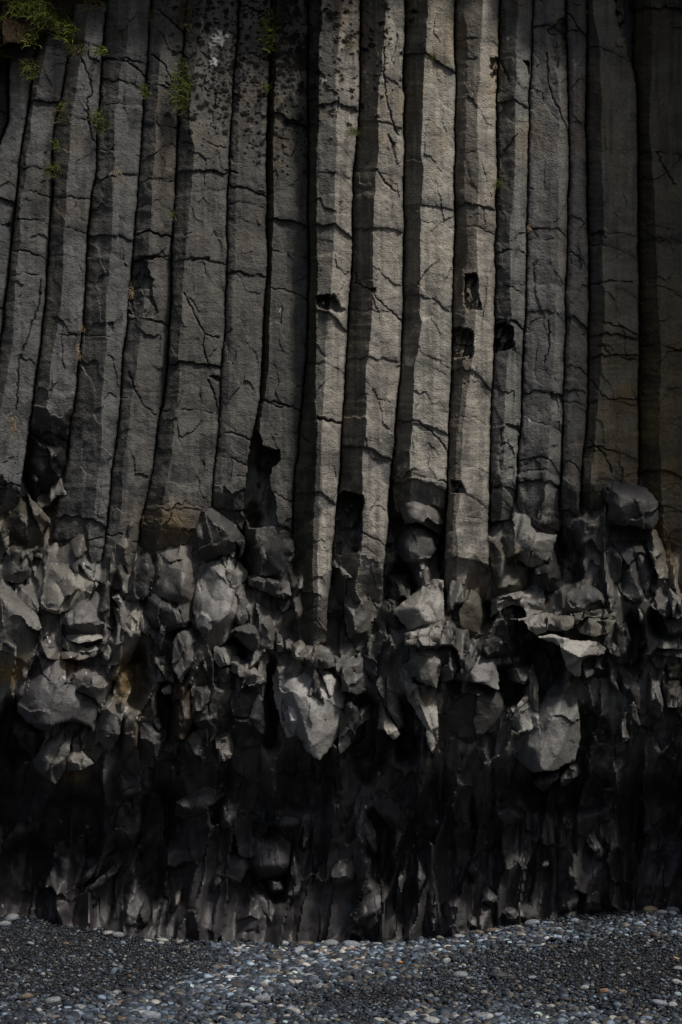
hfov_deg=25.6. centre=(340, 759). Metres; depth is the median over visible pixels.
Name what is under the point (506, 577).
rock block
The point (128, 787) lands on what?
rock shard
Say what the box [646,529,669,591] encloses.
rock slab
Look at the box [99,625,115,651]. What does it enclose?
rock shard
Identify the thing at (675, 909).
pebble
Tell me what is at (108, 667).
rock shard
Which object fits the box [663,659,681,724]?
rock slab
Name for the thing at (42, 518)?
rock shard
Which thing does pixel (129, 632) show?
rock shard
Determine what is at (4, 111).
basalt column
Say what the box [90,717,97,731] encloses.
rock shard
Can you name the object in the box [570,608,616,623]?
rock plate
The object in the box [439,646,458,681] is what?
rock block
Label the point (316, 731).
rock slab
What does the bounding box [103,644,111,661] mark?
rock shard
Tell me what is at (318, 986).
pebble
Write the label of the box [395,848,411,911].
rock shard
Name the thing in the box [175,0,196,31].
grass tuft
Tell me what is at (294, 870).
rock shard
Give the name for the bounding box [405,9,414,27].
grass tuft
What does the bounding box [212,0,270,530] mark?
basalt column
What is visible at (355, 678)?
rock slab
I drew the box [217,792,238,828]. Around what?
rock block
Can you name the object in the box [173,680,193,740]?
rock slab
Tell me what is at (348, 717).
rock slab
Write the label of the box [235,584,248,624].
boulder
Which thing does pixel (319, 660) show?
rock block
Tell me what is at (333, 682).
rock shard
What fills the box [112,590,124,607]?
rock shard
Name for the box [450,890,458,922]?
rock slab
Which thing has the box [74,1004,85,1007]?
pebble
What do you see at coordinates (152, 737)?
rock shard
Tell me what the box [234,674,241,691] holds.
rock shard
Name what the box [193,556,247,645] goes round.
rock slab
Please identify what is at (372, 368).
basalt column
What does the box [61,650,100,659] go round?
rock plate
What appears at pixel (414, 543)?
boulder
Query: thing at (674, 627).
rock block
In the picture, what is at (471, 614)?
boulder
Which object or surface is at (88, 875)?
rock shard
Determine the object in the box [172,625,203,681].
rock slab
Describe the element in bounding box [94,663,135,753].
rock slab
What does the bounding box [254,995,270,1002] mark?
pebble
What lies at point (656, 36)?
basalt column
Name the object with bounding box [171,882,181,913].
rock shard
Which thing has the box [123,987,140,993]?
pebble
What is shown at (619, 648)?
rock slab
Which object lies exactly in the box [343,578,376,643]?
rock slab
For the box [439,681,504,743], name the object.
rock block
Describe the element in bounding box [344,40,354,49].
grass tuft
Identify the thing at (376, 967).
gravel
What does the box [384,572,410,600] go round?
rock block
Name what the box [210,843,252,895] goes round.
rock shard
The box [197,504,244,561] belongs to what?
rock block
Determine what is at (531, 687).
rock slab
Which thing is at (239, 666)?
rock slab
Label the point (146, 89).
grass tuft
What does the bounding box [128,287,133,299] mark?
straw wisp
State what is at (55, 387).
basalt column
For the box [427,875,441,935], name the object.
rock shard
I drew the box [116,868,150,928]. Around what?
rock slab
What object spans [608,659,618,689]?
rock shard
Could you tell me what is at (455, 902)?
rock slab
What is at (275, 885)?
rock block
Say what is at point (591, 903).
rock slab
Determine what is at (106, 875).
rock shard
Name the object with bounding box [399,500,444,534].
rock slab
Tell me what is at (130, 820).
rock slab
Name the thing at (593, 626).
rock plate
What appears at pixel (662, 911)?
pebble
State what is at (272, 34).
grass tuft
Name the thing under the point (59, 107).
grass tuft
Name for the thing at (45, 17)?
grass tuft
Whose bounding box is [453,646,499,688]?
rock block
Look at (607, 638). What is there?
rock shard
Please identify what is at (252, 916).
rock slab
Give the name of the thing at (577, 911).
rock shard
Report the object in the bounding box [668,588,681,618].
rock shard
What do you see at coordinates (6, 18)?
grass tuft
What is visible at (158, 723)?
rock shard
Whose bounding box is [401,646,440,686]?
rock slab
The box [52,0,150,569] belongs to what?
basalt column
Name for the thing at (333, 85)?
basalt column
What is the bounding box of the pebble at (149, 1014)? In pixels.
[139,1011,160,1018]
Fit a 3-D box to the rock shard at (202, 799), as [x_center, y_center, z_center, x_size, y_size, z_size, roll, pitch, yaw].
[-1.419,0.405,15.592,0.637,0.398,0.445,0,0,-13]
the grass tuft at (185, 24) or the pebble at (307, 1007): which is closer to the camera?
the pebble at (307, 1007)
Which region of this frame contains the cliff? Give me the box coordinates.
[0,0,681,948]
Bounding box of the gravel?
[0,906,681,1023]
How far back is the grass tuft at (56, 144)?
14.93 m
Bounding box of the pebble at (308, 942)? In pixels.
[299,941,312,944]
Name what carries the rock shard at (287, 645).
on the cliff
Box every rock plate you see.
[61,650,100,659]
[62,636,99,651]
[66,633,103,642]
[404,624,440,639]
[404,635,440,645]
[515,612,547,635]
[539,634,605,675]
[547,613,574,630]
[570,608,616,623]
[575,617,615,636]
[655,649,681,657]
[657,639,681,648]
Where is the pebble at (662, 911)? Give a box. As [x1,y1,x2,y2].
[656,910,667,913]
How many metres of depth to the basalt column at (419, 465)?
14.85 m
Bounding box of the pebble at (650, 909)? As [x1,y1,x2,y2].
[642,906,657,912]
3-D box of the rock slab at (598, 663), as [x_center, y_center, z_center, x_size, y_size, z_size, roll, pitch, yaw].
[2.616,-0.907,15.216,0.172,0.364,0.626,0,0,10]
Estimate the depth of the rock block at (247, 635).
14.85 m
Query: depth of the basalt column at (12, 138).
15.11 m
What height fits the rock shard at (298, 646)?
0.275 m
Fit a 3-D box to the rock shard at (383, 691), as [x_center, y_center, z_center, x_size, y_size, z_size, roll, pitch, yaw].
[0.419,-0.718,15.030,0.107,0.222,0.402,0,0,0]
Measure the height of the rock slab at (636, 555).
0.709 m
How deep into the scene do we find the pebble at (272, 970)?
12.25 m
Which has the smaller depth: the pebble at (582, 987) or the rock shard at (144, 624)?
the pebble at (582, 987)
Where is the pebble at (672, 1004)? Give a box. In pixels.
[668,1002,677,1006]
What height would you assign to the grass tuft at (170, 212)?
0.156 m
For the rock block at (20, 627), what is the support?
on the cliff
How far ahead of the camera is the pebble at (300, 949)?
14.60 m
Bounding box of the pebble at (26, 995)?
[22,993,32,998]
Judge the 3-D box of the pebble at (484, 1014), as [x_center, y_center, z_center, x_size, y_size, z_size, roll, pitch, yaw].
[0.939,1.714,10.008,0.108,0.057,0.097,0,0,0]
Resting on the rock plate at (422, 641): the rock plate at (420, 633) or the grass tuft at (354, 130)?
the rock plate at (420, 633)
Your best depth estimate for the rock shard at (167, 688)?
14.97 m
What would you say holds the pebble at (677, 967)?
on the gravel
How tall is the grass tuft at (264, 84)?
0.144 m
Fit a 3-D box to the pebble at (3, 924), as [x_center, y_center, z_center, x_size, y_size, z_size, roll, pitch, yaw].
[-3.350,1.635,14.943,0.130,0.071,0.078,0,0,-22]
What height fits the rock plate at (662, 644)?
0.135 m
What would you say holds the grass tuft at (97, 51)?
attached to the basalt column at (55, 387)
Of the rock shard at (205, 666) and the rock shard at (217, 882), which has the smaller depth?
the rock shard at (205, 666)
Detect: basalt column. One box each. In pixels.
[0,33,69,515]
[0,46,36,340]
[0,51,8,140]
[27,4,105,457]
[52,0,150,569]
[102,0,185,602]
[139,0,237,559]
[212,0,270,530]
[243,0,308,574]
[291,0,359,645]
[332,0,404,604]
[388,0,455,523]
[444,0,498,591]
[489,0,532,521]
[516,0,568,546]
[560,0,588,547]
[581,0,638,510]
[629,0,681,549]
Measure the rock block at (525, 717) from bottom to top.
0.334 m
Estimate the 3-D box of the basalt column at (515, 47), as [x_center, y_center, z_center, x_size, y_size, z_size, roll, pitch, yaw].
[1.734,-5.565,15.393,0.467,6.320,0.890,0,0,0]
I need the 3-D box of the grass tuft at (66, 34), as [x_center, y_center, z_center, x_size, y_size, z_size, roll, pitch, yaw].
[-2.709,-7.224,14.827,0.422,0.362,0.246,0,0,0]
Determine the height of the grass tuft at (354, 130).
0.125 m
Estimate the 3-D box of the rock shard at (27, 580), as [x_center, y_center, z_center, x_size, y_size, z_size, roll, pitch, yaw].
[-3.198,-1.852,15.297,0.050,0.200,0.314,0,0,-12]
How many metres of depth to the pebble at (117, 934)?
15.33 m
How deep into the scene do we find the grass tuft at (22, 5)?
14.83 m
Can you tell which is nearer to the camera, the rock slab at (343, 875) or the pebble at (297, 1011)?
the pebble at (297, 1011)
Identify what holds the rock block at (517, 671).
on the cliff
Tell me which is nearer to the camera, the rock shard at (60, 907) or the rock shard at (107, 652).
the rock shard at (107, 652)
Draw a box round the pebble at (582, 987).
[579,985,588,989]
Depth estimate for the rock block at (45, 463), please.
15.13 m
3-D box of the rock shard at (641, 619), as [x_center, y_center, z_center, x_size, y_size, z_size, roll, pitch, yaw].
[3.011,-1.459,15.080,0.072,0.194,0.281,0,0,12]
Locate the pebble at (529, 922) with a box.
[524,919,539,925]
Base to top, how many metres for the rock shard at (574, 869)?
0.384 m
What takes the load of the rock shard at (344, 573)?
on the cliff
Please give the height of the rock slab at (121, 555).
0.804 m
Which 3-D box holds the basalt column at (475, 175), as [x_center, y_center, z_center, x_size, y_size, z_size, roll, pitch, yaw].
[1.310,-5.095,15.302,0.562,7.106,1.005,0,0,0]
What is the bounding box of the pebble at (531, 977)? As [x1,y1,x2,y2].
[527,975,535,979]
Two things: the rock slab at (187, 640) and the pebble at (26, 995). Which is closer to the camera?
the pebble at (26, 995)
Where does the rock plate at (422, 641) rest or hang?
on the rock slab at (421, 666)
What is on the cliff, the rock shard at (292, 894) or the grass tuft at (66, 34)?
the rock shard at (292, 894)
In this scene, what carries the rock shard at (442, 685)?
on the cliff
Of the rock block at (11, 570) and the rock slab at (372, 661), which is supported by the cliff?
the rock slab at (372, 661)
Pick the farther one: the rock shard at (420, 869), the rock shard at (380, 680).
the rock shard at (420, 869)
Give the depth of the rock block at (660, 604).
14.70 m
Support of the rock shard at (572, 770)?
on the cliff
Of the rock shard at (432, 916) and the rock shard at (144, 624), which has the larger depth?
the rock shard at (432, 916)
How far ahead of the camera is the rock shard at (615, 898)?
15.60 m
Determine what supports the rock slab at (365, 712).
on the rock slab at (348, 717)
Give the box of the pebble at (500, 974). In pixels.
[490,971,507,978]
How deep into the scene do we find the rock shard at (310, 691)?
14.79 m
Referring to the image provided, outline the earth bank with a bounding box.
[0,0,98,48]
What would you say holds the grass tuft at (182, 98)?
attached to the basalt column at (179, 494)
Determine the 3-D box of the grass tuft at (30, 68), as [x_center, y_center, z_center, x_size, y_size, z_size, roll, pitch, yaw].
[-3.066,-6.837,14.856,0.311,0.309,0.229,0,0,0]
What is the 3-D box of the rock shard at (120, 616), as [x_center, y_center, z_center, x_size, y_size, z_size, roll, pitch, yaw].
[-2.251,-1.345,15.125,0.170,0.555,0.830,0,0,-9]
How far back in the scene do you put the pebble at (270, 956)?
13.57 m
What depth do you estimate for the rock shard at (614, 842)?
15.64 m
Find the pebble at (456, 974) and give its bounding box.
[452,971,467,977]
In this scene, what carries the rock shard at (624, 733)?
on the cliff
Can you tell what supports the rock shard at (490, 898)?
on the cliff
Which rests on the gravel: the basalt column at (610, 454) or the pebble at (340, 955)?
the pebble at (340, 955)
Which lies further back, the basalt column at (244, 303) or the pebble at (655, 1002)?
the basalt column at (244, 303)
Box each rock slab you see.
[2,496,43,558]
[31,721,74,783]
[40,562,97,613]
[60,591,114,637]
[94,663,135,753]
[110,521,139,589]
[114,799,145,848]
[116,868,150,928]
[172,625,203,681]
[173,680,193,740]
[176,722,206,772]
[191,682,221,741]
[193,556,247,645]
[227,655,265,685]
[228,679,273,746]
[235,898,267,937]
[247,574,290,597]
[250,806,298,832]
[272,666,344,759]
[331,857,354,890]
[332,654,345,677]
[338,698,360,753]
[341,652,371,694]
[342,907,364,941]
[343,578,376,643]
[352,701,372,742]
[361,651,380,683]
[370,784,408,833]
[385,673,405,729]
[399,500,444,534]
[399,667,438,752]
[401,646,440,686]
[442,890,465,936]
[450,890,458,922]
[513,680,580,771]
[525,664,538,712]
[535,549,563,592]
[556,871,578,914]
[580,656,593,685]
[581,890,600,914]
[590,652,607,678]
[602,529,643,602]
[607,614,632,664]
[612,540,657,598]
[615,664,640,717]
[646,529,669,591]
[646,671,664,719]
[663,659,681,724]
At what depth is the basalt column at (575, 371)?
15.10 m
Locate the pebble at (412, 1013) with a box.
[403,1011,415,1016]
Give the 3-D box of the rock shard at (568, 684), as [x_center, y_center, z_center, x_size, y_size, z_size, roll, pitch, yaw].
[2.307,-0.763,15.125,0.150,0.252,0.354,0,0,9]
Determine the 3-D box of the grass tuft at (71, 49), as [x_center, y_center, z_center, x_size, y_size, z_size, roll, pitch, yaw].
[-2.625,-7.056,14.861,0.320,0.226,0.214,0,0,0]
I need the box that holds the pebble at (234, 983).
[226,980,245,986]
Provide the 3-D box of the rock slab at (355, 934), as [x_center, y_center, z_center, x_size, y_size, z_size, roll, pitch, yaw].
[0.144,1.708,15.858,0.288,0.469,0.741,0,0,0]
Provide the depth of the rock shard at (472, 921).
15.54 m
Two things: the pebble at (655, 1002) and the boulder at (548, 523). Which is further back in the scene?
the boulder at (548, 523)
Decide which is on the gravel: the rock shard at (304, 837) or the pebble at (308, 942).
the pebble at (308, 942)
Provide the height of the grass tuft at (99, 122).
0.343 m
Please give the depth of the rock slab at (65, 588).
14.90 m
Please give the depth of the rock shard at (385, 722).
14.93 m
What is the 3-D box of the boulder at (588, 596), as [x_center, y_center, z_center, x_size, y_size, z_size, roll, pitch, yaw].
[2.486,-1.637,15.192,0.615,0.407,0.790,0,0,14]
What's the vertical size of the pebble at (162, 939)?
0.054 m
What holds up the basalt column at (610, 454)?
on the cliff
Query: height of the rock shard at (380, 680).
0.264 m
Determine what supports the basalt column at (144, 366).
on the cliff
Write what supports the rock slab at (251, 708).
on the cliff
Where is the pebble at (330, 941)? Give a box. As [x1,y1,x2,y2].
[322,939,338,944]
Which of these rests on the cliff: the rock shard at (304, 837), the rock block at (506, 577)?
the rock shard at (304, 837)
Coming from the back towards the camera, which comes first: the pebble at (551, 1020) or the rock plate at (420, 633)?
the rock plate at (420, 633)
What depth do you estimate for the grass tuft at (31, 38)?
14.85 m
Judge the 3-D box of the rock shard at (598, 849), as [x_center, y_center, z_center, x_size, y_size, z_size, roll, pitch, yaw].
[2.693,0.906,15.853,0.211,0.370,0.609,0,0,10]
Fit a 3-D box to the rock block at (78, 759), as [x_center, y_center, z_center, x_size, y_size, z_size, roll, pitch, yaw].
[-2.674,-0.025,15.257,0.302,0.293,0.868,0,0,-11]
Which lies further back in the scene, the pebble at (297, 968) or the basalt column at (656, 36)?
the basalt column at (656, 36)
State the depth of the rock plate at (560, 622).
14.77 m
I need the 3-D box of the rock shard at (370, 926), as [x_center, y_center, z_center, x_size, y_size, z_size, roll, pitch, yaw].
[0.337,1.496,15.841,0.263,0.690,0.759,0,0,0]
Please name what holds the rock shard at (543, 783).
on the cliff
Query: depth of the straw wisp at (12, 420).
14.90 m
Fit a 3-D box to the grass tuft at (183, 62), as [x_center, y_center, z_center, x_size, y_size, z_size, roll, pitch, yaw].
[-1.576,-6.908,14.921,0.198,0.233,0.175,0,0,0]
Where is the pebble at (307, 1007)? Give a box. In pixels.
[302,1005,316,1009]
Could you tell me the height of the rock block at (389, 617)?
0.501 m
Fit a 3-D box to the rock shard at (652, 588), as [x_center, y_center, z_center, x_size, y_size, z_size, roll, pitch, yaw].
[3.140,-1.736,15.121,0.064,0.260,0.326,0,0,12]
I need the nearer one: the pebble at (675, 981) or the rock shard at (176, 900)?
the pebble at (675, 981)
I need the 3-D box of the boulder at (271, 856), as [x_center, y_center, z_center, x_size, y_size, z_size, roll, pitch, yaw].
[-0.797,0.980,16.009,0.552,0.598,1.044,0,0,0]
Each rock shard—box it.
[8,581,38,613]
[12,718,44,757]
[21,665,27,678]
[25,576,29,583]
[26,491,50,530]
[44,731,48,739]
[51,892,72,926]
[65,855,109,895]
[67,849,125,901]
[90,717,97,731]
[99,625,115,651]
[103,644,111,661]
[104,660,111,673]
[109,600,126,651]
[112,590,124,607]
[117,775,141,803]
[121,916,133,935]
[125,627,133,637]
[128,610,139,631]
[139,613,150,634]
[139,720,166,759]
[147,650,173,682]
[152,713,163,730]
[161,681,172,693]
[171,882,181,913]
[175,782,227,817]
[203,661,207,671]
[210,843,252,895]
[213,866,220,890]
[216,664,233,682]
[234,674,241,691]
[243,876,274,926]
[257,658,262,673]
[274,628,283,651]
[281,633,291,650]
[282,864,302,905]
[284,706,297,734]
[291,638,305,659]
[291,848,298,884]
[300,824,308,850]
[308,682,313,698]
[318,668,341,696]
[338,565,352,578]
[348,877,391,928]
[361,814,376,853]
[363,869,384,935]
[376,672,385,692]
[377,702,399,739]
[378,682,385,697]
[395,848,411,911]
[413,851,425,897]
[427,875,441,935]
[438,681,447,692]
[468,912,477,928]
[482,882,498,906]
[517,694,528,709]
[533,767,564,791]
[559,750,583,785]
[562,675,574,693]
[564,896,583,917]
[569,851,578,884]
[585,830,605,862]
[604,631,611,645]
[605,812,625,855]
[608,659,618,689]
[608,881,623,911]
[619,706,629,742]
[637,607,643,623]
[650,581,654,595]
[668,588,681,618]
[676,702,681,712]
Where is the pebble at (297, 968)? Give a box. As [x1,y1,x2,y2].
[287,967,301,972]
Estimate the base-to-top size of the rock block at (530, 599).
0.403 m
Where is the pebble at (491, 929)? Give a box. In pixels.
[486,928,499,932]
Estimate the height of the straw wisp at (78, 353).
0.182 m
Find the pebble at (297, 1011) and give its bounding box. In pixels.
[285,1007,300,1014]
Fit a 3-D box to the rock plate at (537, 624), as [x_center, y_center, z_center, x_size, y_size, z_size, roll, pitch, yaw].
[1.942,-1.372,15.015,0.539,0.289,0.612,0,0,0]
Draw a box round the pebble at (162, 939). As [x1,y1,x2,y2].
[156,938,168,941]
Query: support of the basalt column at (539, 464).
on the cliff
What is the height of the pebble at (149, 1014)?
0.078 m
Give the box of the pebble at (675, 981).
[671,979,681,984]
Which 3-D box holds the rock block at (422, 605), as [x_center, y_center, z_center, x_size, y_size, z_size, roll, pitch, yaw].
[0.781,-1.539,15.023,0.505,0.561,0.784,0,0,0]
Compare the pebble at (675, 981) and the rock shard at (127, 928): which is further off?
the rock shard at (127, 928)
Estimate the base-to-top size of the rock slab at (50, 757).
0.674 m
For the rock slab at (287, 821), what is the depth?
15.55 m
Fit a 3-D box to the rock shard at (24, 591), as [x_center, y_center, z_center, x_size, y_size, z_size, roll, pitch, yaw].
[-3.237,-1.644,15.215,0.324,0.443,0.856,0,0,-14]
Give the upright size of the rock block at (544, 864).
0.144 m
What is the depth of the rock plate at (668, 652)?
14.96 m
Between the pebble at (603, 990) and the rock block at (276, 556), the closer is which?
the pebble at (603, 990)
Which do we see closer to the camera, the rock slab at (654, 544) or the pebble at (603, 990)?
the pebble at (603, 990)
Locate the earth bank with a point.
(8, 34)
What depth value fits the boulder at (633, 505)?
14.88 m
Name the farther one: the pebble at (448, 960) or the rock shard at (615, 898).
the rock shard at (615, 898)
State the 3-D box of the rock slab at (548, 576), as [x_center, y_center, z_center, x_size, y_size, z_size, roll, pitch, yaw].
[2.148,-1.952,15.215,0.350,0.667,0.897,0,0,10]
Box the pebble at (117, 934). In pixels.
[111,932,123,937]
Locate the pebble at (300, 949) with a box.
[290,947,303,951]
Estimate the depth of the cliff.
15.50 m
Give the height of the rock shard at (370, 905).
0.534 m
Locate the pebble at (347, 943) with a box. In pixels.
[342,940,359,946]
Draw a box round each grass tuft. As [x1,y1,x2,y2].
[0,5,21,40]
[7,0,56,19]
[19,54,44,80]
[21,27,44,46]
[25,4,65,30]
[39,160,62,177]
[49,16,86,43]
[50,100,70,123]
[50,136,64,150]
[63,39,88,56]
[80,0,106,12]
[87,102,110,134]
[91,42,115,55]
[137,80,151,98]
[146,9,155,22]
[165,65,195,115]
[166,207,178,220]
[174,57,189,70]
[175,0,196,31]
[256,8,282,50]
[258,82,271,93]
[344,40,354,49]
[347,125,362,136]
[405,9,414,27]
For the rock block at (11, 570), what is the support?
on the rock shard at (24, 591)
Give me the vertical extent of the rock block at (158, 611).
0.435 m
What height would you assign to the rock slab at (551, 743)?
0.944 m
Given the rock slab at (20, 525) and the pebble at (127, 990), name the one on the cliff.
the rock slab at (20, 525)
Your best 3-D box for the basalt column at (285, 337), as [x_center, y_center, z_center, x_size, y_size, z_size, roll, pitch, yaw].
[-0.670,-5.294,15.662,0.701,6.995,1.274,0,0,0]
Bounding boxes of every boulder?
[16,658,97,732]
[126,549,155,601]
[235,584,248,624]
[244,828,290,879]
[395,523,436,562]
[453,589,489,638]
[482,634,523,658]
[502,513,556,567]
[532,513,559,534]
[564,581,607,615]
[602,480,658,529]
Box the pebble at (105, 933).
[103,931,112,935]
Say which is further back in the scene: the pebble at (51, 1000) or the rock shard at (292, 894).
the rock shard at (292, 894)
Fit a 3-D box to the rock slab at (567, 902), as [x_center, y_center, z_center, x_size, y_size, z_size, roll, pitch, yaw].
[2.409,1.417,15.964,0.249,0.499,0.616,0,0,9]
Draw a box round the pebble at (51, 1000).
[44,996,60,1003]
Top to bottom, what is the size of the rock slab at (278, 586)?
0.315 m
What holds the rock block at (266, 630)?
on the cliff
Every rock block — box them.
[0,542,32,582]
[0,576,41,678]
[24,432,65,500]
[39,627,60,659]
[65,659,112,708]
[65,743,93,771]
[143,592,181,631]
[155,545,201,626]
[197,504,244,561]
[213,641,237,667]
[215,731,234,761]
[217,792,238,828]
[230,622,260,652]
[247,536,294,576]
[257,616,274,648]
[266,877,283,893]
[304,651,334,669]
[381,598,405,632]
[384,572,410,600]
[395,579,443,630]
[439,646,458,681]
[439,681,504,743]
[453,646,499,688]
[488,537,528,596]
[490,585,544,616]
[495,803,526,824]
[505,661,534,684]
[510,701,538,732]
[539,858,548,869]
[651,593,671,617]
[662,615,681,638]
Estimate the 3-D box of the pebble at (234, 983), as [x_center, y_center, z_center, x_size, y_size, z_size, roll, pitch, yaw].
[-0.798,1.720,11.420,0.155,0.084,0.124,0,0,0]
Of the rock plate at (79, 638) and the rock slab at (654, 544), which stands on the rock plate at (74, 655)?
the rock plate at (79, 638)
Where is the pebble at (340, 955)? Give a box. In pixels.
[331,953,348,958]
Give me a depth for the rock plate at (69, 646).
14.89 m
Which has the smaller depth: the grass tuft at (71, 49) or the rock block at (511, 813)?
the grass tuft at (71, 49)
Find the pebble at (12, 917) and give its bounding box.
[4,914,18,921]
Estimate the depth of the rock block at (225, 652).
14.93 m
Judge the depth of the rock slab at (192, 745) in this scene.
15.06 m
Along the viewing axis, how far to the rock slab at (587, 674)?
14.88 m
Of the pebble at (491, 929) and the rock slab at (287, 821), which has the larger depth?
the rock slab at (287, 821)
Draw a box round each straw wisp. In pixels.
[5,411,18,438]
[75,344,80,360]
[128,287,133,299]
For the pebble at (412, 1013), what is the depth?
9.85 m
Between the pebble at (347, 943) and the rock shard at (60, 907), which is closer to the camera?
the pebble at (347, 943)
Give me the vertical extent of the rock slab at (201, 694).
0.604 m
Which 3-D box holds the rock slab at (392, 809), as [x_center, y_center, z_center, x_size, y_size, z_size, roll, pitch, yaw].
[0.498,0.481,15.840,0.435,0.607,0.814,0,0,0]
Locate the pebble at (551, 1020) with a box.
[547,1018,556,1022]
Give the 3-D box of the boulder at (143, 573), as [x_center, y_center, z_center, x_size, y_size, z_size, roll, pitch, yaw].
[-2.027,-1.890,15.270,0.301,0.625,0.766,0,0,-7]
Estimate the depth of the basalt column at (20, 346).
15.04 m
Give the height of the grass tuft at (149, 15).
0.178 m
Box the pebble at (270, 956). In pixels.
[267,953,286,960]
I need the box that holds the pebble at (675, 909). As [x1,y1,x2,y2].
[666,907,679,911]
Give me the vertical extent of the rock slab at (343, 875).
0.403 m
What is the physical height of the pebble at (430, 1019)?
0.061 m
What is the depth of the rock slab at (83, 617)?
14.89 m
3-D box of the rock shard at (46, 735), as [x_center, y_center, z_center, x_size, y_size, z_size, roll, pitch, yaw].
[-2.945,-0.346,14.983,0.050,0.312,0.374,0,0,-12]
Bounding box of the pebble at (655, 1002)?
[651,999,667,1005]
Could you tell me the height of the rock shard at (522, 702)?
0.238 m
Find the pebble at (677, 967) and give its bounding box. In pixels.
[673,966,681,969]
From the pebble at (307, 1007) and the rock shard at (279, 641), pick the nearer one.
the pebble at (307, 1007)
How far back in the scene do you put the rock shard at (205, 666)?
14.92 m
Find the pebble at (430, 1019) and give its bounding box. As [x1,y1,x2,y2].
[424,1016,439,1023]
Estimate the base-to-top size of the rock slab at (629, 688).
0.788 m
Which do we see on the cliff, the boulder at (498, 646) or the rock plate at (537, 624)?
the boulder at (498, 646)
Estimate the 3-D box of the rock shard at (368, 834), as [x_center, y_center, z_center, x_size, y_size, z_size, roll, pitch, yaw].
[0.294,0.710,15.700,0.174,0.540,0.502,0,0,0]
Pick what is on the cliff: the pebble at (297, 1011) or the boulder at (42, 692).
the boulder at (42, 692)
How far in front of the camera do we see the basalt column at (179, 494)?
14.99 m
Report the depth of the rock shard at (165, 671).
14.97 m
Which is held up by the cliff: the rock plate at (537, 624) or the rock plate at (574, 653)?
the rock plate at (574, 653)
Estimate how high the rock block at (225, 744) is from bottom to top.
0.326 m
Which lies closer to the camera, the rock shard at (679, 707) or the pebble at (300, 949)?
the pebble at (300, 949)
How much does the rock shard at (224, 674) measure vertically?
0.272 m
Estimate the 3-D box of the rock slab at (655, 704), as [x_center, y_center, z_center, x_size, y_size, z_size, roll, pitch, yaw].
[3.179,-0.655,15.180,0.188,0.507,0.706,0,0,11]
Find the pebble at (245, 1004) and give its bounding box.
[239,1003,252,1006]
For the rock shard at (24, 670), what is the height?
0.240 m
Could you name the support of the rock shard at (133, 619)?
on the cliff
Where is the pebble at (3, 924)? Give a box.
[0,921,10,927]
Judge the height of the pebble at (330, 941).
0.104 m
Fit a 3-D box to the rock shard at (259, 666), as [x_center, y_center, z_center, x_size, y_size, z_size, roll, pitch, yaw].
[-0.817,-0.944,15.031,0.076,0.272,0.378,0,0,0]
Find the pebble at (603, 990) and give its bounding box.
[598,988,608,992]
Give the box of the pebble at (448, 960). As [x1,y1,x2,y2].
[442,958,450,962]
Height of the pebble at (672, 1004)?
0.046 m
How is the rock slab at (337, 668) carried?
on the cliff
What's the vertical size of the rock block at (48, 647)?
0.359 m
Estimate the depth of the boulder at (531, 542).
14.90 m
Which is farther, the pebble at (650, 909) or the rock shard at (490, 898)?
the rock shard at (490, 898)
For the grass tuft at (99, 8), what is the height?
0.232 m
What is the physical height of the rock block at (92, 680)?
0.521 m
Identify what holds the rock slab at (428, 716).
on the cliff
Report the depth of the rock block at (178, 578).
14.93 m
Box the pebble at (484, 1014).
[475,1012,488,1017]
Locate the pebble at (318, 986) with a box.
[311,983,326,988]
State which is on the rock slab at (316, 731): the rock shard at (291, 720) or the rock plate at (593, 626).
the rock shard at (291, 720)
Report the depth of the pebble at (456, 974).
12.25 m
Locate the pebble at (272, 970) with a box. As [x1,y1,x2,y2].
[266,969,277,972]
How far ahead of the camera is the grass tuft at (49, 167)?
14.90 m
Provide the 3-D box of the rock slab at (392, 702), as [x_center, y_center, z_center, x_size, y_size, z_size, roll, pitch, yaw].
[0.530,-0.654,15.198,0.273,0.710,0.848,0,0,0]
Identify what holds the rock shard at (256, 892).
on the cliff

